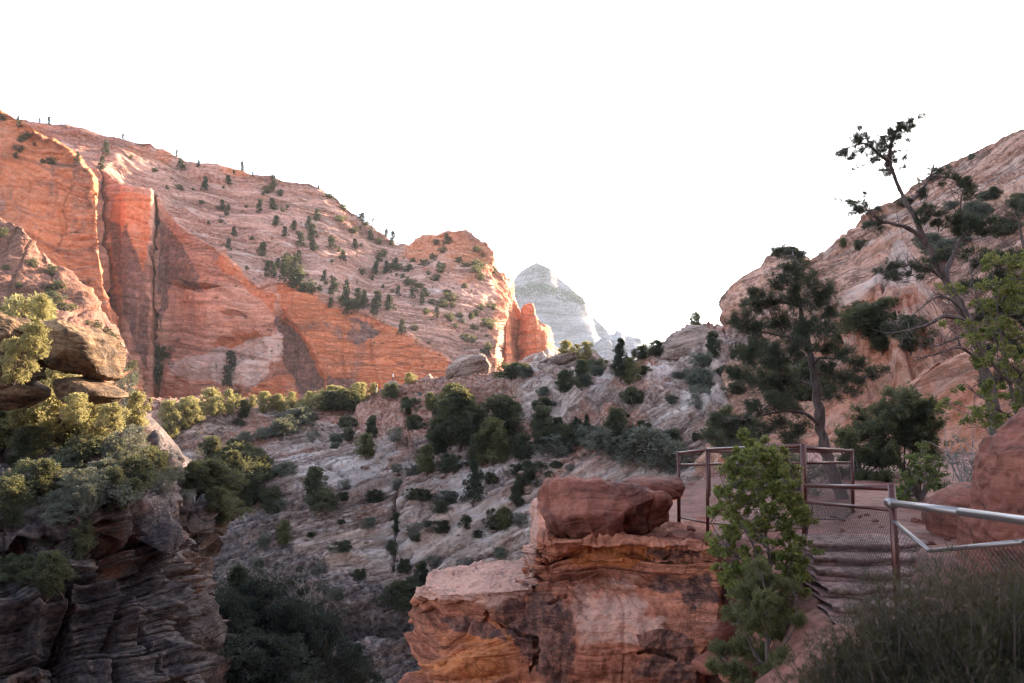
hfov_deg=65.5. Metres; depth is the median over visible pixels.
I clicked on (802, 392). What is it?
shrub
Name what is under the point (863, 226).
shrub
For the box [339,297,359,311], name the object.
shrub
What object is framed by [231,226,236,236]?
pine tree
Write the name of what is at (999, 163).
hill
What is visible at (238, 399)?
juniper tree
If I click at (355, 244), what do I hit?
pine tree
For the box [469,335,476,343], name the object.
shrub
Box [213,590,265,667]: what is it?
juniper tree
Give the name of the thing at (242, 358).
scrub
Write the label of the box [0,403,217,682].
cliff
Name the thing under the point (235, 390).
shrub
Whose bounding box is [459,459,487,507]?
pine tree
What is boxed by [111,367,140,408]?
brush
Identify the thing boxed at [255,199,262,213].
pine tree
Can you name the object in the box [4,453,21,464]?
shrub
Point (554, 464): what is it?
shrub
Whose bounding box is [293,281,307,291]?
shrub
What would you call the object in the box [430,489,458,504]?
shrub
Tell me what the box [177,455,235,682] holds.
gorge wall
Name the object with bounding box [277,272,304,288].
shrub
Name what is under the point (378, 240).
shrub
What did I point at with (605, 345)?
ridge
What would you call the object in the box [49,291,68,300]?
shrub
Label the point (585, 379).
shrub
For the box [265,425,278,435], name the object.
brush
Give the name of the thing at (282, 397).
juniper tree
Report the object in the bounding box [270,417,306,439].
shrub
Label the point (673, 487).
rock slab
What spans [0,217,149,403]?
talus slope
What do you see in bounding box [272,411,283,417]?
brush
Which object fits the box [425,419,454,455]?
juniper tree
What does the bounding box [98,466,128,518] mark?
juniper tree
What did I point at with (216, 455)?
shrub
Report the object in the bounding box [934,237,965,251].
shrub
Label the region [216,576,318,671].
juniper tree
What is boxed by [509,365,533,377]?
shrub
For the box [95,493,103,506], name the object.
shrub
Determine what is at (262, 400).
juniper tree
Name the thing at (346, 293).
pine tree
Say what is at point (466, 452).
ground cover
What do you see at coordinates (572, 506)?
boulder
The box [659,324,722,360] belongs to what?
rock ledge
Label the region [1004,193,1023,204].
shrub
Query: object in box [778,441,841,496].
brush
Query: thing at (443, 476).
rock
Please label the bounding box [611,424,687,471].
shrub
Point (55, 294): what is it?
shrub
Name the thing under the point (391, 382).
rock pillar
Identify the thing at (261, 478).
shrub
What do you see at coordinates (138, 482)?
shrub
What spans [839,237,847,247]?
juniper tree
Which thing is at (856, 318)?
shrub
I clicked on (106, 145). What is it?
pine tree
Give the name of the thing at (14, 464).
shrub
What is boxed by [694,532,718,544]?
rock
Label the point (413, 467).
shrub
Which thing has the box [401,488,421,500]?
shrub
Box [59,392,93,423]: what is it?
juniper tree
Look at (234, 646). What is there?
juniper tree
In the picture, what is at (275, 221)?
pine tree
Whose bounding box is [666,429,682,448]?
juniper tree
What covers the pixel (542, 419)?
juniper tree
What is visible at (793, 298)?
pine tree
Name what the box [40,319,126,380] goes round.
boulder
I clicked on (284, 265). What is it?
pine tree
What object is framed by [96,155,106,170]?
pine tree
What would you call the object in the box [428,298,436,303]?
shrub
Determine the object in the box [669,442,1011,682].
ground
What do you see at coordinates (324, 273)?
pine tree
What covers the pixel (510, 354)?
cliff fin
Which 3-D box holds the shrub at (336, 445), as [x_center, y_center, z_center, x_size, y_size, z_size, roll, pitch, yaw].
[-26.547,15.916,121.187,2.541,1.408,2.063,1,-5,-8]
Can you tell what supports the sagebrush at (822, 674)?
on the ground at (816, 620)
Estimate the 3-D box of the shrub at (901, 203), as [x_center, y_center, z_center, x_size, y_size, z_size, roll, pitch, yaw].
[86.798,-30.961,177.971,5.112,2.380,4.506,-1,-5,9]
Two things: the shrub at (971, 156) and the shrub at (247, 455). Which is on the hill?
the shrub at (971, 156)
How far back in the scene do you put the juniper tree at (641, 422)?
102.28 m
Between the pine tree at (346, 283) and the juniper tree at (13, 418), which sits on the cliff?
the juniper tree at (13, 418)
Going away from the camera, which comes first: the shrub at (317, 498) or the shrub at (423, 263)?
the shrub at (317, 498)
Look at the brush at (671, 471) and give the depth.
98.06 m
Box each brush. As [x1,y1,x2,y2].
[47,477,71,490]
[56,466,98,494]
[57,475,125,502]
[106,424,149,457]
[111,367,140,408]
[148,470,177,496]
[179,488,196,500]
[193,414,202,424]
[250,557,260,568]
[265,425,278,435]
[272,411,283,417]
[305,431,320,442]
[316,564,325,572]
[337,479,350,490]
[385,426,404,442]
[390,463,402,472]
[392,478,402,491]
[403,522,422,537]
[424,555,443,569]
[456,556,475,565]
[513,512,528,527]
[532,477,542,487]
[539,429,562,454]
[565,464,573,472]
[651,437,690,473]
[685,384,711,410]
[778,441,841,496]
[922,406,996,486]
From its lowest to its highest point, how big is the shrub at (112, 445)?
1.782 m
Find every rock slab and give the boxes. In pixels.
[53,376,128,403]
[622,475,684,499]
[955,516,996,577]
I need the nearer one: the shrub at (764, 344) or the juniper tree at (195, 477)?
the juniper tree at (195, 477)
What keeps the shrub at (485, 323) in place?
on the mountain at (159, 282)
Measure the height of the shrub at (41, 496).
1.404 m
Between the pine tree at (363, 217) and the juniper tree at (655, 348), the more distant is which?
the pine tree at (363, 217)
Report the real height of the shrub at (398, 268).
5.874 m
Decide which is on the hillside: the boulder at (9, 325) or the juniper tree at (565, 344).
the juniper tree at (565, 344)
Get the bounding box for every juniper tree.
[0,292,57,387]
[0,336,45,385]
[0,403,61,448]
[0,410,26,447]
[0,472,38,529]
[3,425,61,457]
[14,320,52,359]
[22,549,80,601]
[26,368,92,443]
[28,293,50,320]
[53,421,88,447]
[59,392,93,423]
[63,516,99,558]
[72,401,131,442]
[94,402,125,430]
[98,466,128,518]
[123,388,153,427]
[154,399,187,439]
[178,395,205,425]
[180,460,212,491]
[196,435,223,463]
[197,387,223,409]
[199,405,207,415]
[207,397,226,416]
[208,495,236,529]
[212,574,226,616]
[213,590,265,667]
[214,628,311,682]
[216,448,249,495]
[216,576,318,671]
[219,387,236,415]
[232,471,264,508]
[233,393,245,408]
[236,399,250,418]
[238,596,337,682]
[243,632,325,682]
[248,395,257,406]
[251,446,267,460]
[256,391,275,412]
[259,486,283,509]
[267,393,286,409]
[268,392,285,409]
[275,399,290,411]
[275,519,292,546]
[283,391,296,407]
[291,611,376,682]
[293,399,308,410]
[300,466,334,499]
[303,391,313,407]
[308,393,328,410]
[312,384,340,393]
[323,391,343,406]
[325,640,385,682]
[340,427,356,441]
[350,382,372,400]
[352,433,376,458]
[364,415,377,437]
[369,382,377,394]
[390,511,400,534]
[403,372,417,383]
[412,560,428,585]
[414,443,434,474]
[424,392,435,409]
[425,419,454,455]
[428,385,485,451]
[430,382,464,410]
[431,404,450,417]
[466,433,490,466]
[471,404,489,432]
[473,416,511,464]
[476,393,528,436]
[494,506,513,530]
[508,483,525,507]
[510,432,535,461]
[513,402,523,417]
[528,404,559,450]
[550,417,564,434]
[554,369,583,394]
[557,338,577,361]
[570,340,596,359]
[573,358,592,380]
[601,404,636,444]
[618,357,641,384]
[637,420,648,428]
[643,339,663,356]
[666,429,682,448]
[689,311,704,324]
[699,403,758,455]
[704,554,807,682]
[705,330,723,358]
[829,417,906,482]
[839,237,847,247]
[842,380,954,473]
[859,317,889,354]
[891,312,938,354]
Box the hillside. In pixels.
[142,305,784,682]
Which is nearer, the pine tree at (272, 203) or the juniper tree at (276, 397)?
the juniper tree at (276, 397)
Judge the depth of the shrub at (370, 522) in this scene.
103.74 m
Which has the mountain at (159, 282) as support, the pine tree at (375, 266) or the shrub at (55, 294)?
the pine tree at (375, 266)
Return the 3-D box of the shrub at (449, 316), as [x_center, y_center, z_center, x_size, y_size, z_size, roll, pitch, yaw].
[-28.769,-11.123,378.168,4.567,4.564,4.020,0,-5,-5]
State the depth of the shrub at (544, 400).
119.58 m
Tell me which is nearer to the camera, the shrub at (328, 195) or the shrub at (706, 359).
the shrub at (706, 359)
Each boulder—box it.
[0,312,46,388]
[0,381,51,409]
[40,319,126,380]
[445,353,491,378]
[537,474,672,538]
[921,482,971,538]
[968,407,1023,585]
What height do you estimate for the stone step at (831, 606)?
0.256 m
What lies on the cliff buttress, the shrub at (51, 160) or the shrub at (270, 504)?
the shrub at (51, 160)
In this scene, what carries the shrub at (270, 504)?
on the hillside
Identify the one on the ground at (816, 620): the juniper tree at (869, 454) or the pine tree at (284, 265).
the juniper tree at (869, 454)
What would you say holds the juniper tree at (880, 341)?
on the hill
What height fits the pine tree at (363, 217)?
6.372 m
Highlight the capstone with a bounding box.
[538,352,575,364]
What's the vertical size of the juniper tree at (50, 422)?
5.756 m
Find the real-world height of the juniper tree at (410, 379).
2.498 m
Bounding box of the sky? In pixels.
[0,0,1023,346]
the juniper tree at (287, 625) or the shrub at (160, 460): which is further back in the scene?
the juniper tree at (287, 625)
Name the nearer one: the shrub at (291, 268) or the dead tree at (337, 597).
the dead tree at (337, 597)
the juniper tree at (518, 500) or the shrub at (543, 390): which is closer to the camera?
the juniper tree at (518, 500)
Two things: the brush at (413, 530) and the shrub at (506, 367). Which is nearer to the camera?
the brush at (413, 530)
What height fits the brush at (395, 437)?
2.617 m
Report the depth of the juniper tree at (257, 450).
115.00 m
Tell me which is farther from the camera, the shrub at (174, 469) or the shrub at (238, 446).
the shrub at (238, 446)
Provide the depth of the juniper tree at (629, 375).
113.58 m
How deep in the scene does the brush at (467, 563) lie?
97.29 m
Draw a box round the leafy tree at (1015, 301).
[934,248,1023,433]
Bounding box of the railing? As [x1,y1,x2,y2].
[677,443,1023,618]
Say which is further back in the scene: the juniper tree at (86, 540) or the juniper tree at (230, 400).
the juniper tree at (230, 400)
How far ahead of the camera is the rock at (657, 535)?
11.54 m
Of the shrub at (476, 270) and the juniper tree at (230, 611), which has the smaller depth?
the juniper tree at (230, 611)
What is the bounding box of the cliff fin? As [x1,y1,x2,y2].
[501,272,522,369]
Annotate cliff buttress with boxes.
[0,109,118,328]
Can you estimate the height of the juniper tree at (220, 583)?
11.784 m
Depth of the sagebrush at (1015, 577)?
3.56 m
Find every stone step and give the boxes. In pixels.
[785,533,928,554]
[800,549,916,569]
[803,573,917,598]
[806,564,915,589]
[811,589,908,620]
[819,608,894,632]
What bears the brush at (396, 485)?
on the hillside
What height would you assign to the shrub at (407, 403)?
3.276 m
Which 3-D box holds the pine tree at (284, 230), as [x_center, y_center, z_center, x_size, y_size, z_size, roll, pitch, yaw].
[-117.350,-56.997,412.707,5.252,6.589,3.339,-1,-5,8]
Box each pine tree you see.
[74,151,80,163]
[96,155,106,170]
[101,140,110,156]
[175,157,185,169]
[200,176,208,191]
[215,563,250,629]
[220,199,226,210]
[221,350,236,387]
[225,175,232,184]
[225,238,231,250]
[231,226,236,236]
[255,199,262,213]
[255,241,267,256]
[264,260,270,271]
[269,197,277,209]
[270,175,277,185]
[270,262,277,277]
[271,215,282,226]
[278,258,287,277]
[281,226,289,236]
[287,256,299,276]
[289,220,296,229]
[295,232,306,246]
[295,252,300,264]
[305,215,311,228]
[308,224,318,237]
[309,238,317,250]
[313,208,321,221]
[319,270,328,280]
[325,235,337,249]
[327,297,333,307]
[328,276,339,291]
[338,249,346,260]
[341,285,350,307]
[342,279,349,290]
[352,238,358,248]
[354,287,363,301]
[359,289,370,309]
[361,213,365,221]
[368,218,377,233]
[368,229,373,240]
[370,290,386,306]
[370,298,378,316]
[371,261,378,273]
[382,260,391,273]
[383,228,389,236]
[384,294,396,310]
[389,230,398,246]
[392,257,397,268]
[395,285,401,295]
[397,318,407,335]
[408,286,415,298]
[419,291,425,304]
[432,304,439,318]
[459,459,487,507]
[572,416,578,449]
[580,414,590,442]
[608,338,635,382]
[699,240,892,498]
[828,105,1021,435]
[955,197,1023,404]
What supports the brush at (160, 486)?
on the cliff
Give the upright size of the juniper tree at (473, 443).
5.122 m
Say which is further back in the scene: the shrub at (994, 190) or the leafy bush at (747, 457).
the shrub at (994, 190)
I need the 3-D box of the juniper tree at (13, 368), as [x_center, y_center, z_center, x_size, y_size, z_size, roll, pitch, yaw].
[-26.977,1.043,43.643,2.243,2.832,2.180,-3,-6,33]
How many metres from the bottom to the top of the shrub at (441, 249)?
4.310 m
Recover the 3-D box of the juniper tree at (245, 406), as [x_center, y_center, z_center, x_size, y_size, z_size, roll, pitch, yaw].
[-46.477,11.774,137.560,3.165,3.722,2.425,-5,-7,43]
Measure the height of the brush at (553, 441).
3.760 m
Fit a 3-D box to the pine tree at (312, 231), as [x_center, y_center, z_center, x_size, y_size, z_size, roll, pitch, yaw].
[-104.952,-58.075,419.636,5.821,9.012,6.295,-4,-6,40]
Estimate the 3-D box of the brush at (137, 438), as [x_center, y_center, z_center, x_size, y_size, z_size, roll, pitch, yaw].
[-21.377,5.678,44.397,2.598,2.262,2.769,1,-5,-14]
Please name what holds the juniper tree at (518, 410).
on the hillside
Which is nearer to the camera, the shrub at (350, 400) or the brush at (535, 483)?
the brush at (535, 483)
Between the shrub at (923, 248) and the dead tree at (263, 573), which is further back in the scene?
the shrub at (923, 248)
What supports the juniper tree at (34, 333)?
on the cliff
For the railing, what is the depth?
8.22 m
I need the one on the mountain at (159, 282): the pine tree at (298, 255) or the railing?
the pine tree at (298, 255)
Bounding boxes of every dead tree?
[241,557,310,631]
[278,566,351,666]
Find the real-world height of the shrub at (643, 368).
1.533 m
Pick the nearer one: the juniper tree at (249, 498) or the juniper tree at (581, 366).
the juniper tree at (249, 498)
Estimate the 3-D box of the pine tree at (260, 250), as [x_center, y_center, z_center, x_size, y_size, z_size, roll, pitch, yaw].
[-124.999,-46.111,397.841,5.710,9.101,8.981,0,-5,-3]
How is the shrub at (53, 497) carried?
on the cliff
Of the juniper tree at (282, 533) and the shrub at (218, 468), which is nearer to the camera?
the shrub at (218, 468)
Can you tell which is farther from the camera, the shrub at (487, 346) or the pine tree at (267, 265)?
the pine tree at (267, 265)
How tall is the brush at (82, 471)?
1.374 m
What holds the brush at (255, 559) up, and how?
on the hillside
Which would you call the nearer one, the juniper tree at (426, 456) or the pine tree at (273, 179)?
the juniper tree at (426, 456)
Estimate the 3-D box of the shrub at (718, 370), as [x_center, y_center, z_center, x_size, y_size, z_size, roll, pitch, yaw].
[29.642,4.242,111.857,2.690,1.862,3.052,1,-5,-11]
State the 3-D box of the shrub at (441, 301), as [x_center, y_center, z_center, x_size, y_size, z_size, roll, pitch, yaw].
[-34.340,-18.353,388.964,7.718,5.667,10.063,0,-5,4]
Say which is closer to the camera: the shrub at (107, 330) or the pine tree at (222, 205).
the shrub at (107, 330)
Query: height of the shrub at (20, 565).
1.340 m
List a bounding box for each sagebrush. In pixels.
[765,619,942,682]
[815,542,1023,682]
[926,535,1023,680]
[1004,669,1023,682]
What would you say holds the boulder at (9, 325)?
on the boulder at (19, 396)
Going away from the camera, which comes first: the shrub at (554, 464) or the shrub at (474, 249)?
the shrub at (554, 464)
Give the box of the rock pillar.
[384,380,400,391]
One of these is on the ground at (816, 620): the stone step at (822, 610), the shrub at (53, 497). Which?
the stone step at (822, 610)
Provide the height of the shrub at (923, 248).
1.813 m
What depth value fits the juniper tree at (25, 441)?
48.30 m
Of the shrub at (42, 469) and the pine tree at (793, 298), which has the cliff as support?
the shrub at (42, 469)
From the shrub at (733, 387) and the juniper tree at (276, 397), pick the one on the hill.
the shrub at (733, 387)
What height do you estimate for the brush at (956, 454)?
2.146 m
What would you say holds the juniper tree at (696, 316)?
on the hillside
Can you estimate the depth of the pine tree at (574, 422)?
106.72 m
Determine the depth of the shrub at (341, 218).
434.27 m
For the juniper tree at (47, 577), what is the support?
on the cliff
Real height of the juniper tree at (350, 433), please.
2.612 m
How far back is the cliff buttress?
335.76 m
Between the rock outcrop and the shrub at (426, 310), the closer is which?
the rock outcrop
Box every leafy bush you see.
[704,427,824,638]
[895,441,951,502]
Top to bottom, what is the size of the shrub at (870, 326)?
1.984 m
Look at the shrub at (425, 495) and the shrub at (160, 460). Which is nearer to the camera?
the shrub at (160, 460)
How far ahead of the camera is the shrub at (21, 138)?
338.70 m
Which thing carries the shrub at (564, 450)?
on the hillside
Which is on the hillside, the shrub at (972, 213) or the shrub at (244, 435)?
the shrub at (244, 435)
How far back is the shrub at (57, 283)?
277.02 m
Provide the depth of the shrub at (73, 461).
41.26 m
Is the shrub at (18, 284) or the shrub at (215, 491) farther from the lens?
the shrub at (18, 284)
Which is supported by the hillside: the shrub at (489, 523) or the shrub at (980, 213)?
the shrub at (489, 523)
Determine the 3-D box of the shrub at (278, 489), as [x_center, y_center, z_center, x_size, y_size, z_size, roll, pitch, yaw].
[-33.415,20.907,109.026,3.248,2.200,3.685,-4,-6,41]
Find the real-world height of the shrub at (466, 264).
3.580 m
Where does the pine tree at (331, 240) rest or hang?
on the mountain at (159, 282)
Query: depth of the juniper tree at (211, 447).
115.03 m
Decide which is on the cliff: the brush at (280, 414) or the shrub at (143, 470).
the shrub at (143, 470)
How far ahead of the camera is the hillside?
106.14 m
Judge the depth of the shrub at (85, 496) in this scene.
36.85 m
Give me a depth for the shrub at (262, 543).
99.27 m
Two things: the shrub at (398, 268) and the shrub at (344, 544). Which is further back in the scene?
the shrub at (398, 268)
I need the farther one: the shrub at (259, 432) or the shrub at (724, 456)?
the shrub at (259, 432)
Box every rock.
[360,465,369,468]
[438,473,446,478]
[524,490,532,494]
[537,360,576,373]
[646,532,668,537]
[669,530,690,539]
[685,531,693,538]
[687,525,695,530]
[691,651,727,674]
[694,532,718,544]
[703,619,734,641]
[718,658,758,682]
[911,518,919,521]
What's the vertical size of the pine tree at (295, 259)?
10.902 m
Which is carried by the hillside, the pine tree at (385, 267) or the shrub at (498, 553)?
the shrub at (498, 553)
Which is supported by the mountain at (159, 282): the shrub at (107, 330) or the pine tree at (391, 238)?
the pine tree at (391, 238)
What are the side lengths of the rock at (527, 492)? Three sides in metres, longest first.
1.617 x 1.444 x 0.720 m
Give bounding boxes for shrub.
[0,113,6,120]
[0,228,7,237]
[0,457,70,501]
[0,553,36,582]
[1,264,10,269]
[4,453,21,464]
[8,456,35,471]
[14,282,21,288]
[17,136,25,141]
[23,479,54,506]
[24,257,39,267]
[34,534,59,547]
[37,488,72,510]
[37,503,84,527]
[40,284,55,291]
[41,265,56,272]
[43,156,57,164]
[45,290,59,298]
[49,279,69,290]
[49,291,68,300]
[49,502,74,517]
[50,446,85,470]
[53,446,89,474]
[55,298,62,305]
[56,435,104,459]
[58,302,75,311]
[58,483,103,514]
[80,457,121,476]
[91,319,103,329]
[94,434,139,463]
[95,481,143,507]
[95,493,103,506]
[103,328,113,335]
[112,453,163,489]
[123,477,148,501]
[126,360,138,368]
[137,445,170,472]
[153,344,170,380]
[162,465,188,481]
[179,422,191,429]
[183,458,252,494]
[203,485,241,513]
[209,450,229,472]
[219,441,266,461]
[224,459,276,494]
[225,438,238,445]
[226,495,255,522]
[229,381,242,397]
[230,418,246,425]
[235,430,256,442]
[241,450,274,472]
[252,454,277,465]
[254,427,276,439]
[254,486,280,501]
[255,466,278,478]
[256,490,286,503]
[256,533,271,548]
[261,185,274,193]
[262,499,279,513]
[269,461,298,475]
[269,498,288,510]
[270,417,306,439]
[274,188,283,195]
[276,254,294,269]
[276,405,317,428]
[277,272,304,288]
[284,264,302,281]
[292,264,306,278]
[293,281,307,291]
[298,487,339,512]
[303,278,317,295]
[307,531,316,537]
[311,389,343,411]
[318,387,364,411]
[323,585,345,601]
[324,192,336,197]
[326,432,343,442]
[326,540,353,553]
[329,442,343,448]
[334,215,347,221]
[335,492,349,501]
[337,416,358,427]
[337,519,345,524]
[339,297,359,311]
[352,568,366,580]
[358,268,365,275]
[358,516,376,529]
[364,489,389,502]
[372,577,422,613]
[373,238,383,244]
[375,253,384,261]
[376,249,387,255]
[378,382,399,399]
[383,539,398,555]
[389,263,404,269]
[392,558,412,573]
[399,396,422,414]
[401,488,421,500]
[402,265,413,271]
[403,277,418,285]
[404,414,427,429]
[404,465,421,475]
[407,324,418,329]
[408,533,421,541]
[413,282,424,287]
[413,488,433,501]
[417,258,429,265]
[422,307,431,313]
[422,520,431,527]
[426,273,441,280]
[427,520,450,534]
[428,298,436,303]
[428,500,450,513]
[429,253,437,258]
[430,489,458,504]
[434,264,444,272]
[434,298,448,307]
[434,453,467,473]
[436,246,447,252]
[440,292,458,301]
[442,237,453,243]
[447,314,454,321]
[450,301,456,307]
[454,257,462,262]
[457,515,471,529]
[459,332,469,342]
[461,261,471,266]
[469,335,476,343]
[470,264,486,273]
[470,309,479,316]
[471,530,485,538]
[472,245,481,252]
[476,272,484,280]
[476,303,484,309]
[477,260,489,266]
[478,317,497,326]
[482,508,503,531]
[483,472,498,483]
[484,341,493,350]
[489,362,520,380]
[493,546,508,559]
[504,463,522,475]
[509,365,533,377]
[510,363,533,373]
[514,475,533,486]
[518,460,553,480]
[530,433,575,457]
[531,397,560,410]
[535,386,548,395]
[545,422,579,444]
[548,460,562,468]
[566,422,604,446]
[575,371,592,387]
[579,425,619,456]
[586,359,609,371]
[587,364,604,375]
[604,444,635,460]
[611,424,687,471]
[615,386,644,404]
[618,439,647,456]
[620,426,636,443]
[631,345,649,359]
[637,365,653,374]
[665,394,678,403]
[670,371,683,378]
[678,365,715,392]
[683,351,713,367]
[691,432,703,440]
[715,365,725,376]
[718,439,806,476]
[720,382,748,393]
[745,337,770,355]
[755,356,834,401]
[831,330,843,344]
[832,296,900,336]
[845,306,874,328]
[853,238,867,250]
[853,310,894,340]
[861,220,870,228]
[888,197,911,208]
[911,232,941,249]
[918,246,956,262]
[919,243,938,253]
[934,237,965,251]
[937,200,957,211]
[954,232,973,241]
[956,210,985,225]
[959,200,994,217]
[968,153,975,160]
[971,209,992,219]
[974,191,993,201]
[984,186,1002,199]
[988,218,1023,238]
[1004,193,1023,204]
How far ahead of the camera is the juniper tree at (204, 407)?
132.41 m
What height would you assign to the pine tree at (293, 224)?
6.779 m
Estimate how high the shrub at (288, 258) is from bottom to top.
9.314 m
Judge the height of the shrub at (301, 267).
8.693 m
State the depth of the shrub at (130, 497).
38.40 m
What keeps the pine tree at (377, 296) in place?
on the mountain at (159, 282)
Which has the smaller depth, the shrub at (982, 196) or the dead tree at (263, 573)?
the dead tree at (263, 573)
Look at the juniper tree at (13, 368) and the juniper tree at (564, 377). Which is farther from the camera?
the juniper tree at (564, 377)
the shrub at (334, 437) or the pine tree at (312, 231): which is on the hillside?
the shrub at (334, 437)
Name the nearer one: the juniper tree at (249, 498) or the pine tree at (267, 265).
the juniper tree at (249, 498)
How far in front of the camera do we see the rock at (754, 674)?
8.29 m
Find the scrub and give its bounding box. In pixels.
[119,163,493,368]
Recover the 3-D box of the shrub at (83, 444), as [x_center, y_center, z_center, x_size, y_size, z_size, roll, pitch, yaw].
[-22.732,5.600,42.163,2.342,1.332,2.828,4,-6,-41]
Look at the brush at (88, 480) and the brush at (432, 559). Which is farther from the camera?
the brush at (432, 559)
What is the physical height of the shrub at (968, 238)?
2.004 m
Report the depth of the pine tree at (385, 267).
429.20 m
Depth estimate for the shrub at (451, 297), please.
393.06 m
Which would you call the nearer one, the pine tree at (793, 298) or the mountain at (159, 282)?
the pine tree at (793, 298)
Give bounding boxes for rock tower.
[516,303,554,361]
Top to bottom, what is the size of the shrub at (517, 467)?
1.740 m
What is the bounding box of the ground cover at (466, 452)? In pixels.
[176,382,719,509]
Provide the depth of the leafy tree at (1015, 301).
10.29 m
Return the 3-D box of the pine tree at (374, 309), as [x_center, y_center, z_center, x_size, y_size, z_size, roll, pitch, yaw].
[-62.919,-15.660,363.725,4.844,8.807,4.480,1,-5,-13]
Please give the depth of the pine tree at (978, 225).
13.06 m
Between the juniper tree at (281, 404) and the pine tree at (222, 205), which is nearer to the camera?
the juniper tree at (281, 404)
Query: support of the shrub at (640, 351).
on the hillside
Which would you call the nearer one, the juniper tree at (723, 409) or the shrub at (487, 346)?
the juniper tree at (723, 409)
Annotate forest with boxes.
[514,265,585,317]
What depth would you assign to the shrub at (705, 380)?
110.63 m
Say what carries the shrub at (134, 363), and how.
on the talus slope
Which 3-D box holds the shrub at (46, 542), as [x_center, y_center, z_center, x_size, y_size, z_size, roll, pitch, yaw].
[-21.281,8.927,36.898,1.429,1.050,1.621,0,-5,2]
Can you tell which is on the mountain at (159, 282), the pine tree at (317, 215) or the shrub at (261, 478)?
the pine tree at (317, 215)
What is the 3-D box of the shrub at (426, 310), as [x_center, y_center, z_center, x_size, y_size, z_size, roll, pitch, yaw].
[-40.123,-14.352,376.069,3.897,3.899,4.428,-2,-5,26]
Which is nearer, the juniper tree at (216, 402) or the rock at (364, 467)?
the rock at (364, 467)
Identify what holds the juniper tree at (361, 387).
on the hillside
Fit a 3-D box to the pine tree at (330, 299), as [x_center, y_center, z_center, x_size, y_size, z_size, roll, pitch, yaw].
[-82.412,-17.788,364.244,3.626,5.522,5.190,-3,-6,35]
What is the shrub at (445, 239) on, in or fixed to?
on the mountain at (159, 282)
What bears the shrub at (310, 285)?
on the mountain at (159, 282)
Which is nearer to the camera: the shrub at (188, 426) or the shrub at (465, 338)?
the shrub at (188, 426)
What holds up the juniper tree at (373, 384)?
on the hillside
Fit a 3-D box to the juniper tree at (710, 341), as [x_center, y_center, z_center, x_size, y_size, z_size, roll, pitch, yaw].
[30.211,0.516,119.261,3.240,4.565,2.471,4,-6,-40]
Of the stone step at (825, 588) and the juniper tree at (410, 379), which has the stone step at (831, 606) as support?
the stone step at (825, 588)
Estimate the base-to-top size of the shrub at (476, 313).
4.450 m
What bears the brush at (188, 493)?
on the gorge wall
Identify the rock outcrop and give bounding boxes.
[397,497,723,682]
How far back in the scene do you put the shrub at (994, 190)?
124.50 m
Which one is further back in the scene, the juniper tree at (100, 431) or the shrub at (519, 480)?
the shrub at (519, 480)
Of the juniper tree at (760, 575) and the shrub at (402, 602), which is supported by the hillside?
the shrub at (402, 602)
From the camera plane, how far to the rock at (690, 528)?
12.35 m
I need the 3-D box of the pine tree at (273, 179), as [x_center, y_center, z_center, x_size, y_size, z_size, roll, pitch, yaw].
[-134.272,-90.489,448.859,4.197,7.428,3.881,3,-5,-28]
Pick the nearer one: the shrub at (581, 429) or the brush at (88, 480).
the brush at (88, 480)
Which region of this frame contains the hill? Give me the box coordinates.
[691,129,1023,477]
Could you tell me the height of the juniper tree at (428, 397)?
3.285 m
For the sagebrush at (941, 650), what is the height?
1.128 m
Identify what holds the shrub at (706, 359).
on the hillside
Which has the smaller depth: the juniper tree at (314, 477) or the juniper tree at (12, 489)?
the juniper tree at (12, 489)
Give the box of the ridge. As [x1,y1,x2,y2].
[589,330,643,361]
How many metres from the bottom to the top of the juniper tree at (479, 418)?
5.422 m
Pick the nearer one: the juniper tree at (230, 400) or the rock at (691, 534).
the rock at (691, 534)
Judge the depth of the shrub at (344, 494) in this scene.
109.49 m
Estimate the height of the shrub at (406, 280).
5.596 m
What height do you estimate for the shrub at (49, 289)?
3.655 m
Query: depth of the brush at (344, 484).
110.23 m
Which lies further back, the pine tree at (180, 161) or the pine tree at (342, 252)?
the pine tree at (180, 161)
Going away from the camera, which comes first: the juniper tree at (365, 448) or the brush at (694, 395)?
the brush at (694, 395)
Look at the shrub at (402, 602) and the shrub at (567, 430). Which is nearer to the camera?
the shrub at (402, 602)
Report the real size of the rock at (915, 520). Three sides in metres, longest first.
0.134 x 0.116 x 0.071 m
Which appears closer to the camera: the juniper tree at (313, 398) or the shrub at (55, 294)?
the juniper tree at (313, 398)
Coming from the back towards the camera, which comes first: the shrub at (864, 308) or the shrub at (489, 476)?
the shrub at (489, 476)
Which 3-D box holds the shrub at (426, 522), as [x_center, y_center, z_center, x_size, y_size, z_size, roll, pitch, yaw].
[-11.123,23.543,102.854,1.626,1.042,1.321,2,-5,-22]
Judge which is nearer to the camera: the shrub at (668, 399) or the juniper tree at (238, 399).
the shrub at (668, 399)
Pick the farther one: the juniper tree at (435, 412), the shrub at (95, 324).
the shrub at (95, 324)
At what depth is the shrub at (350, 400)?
142.21 m
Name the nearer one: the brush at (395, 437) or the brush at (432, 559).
the brush at (432, 559)
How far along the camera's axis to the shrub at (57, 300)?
269.10 m
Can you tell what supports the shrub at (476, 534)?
on the hillside
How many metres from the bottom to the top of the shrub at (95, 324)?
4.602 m
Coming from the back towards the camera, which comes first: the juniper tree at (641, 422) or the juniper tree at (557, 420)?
the juniper tree at (557, 420)
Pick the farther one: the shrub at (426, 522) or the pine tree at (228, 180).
the pine tree at (228, 180)
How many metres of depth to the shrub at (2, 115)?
342.14 m
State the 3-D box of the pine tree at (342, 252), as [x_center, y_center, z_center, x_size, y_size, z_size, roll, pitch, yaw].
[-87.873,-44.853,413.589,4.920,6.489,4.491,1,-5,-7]
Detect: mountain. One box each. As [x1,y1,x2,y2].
[19,119,520,400]
[513,263,610,351]

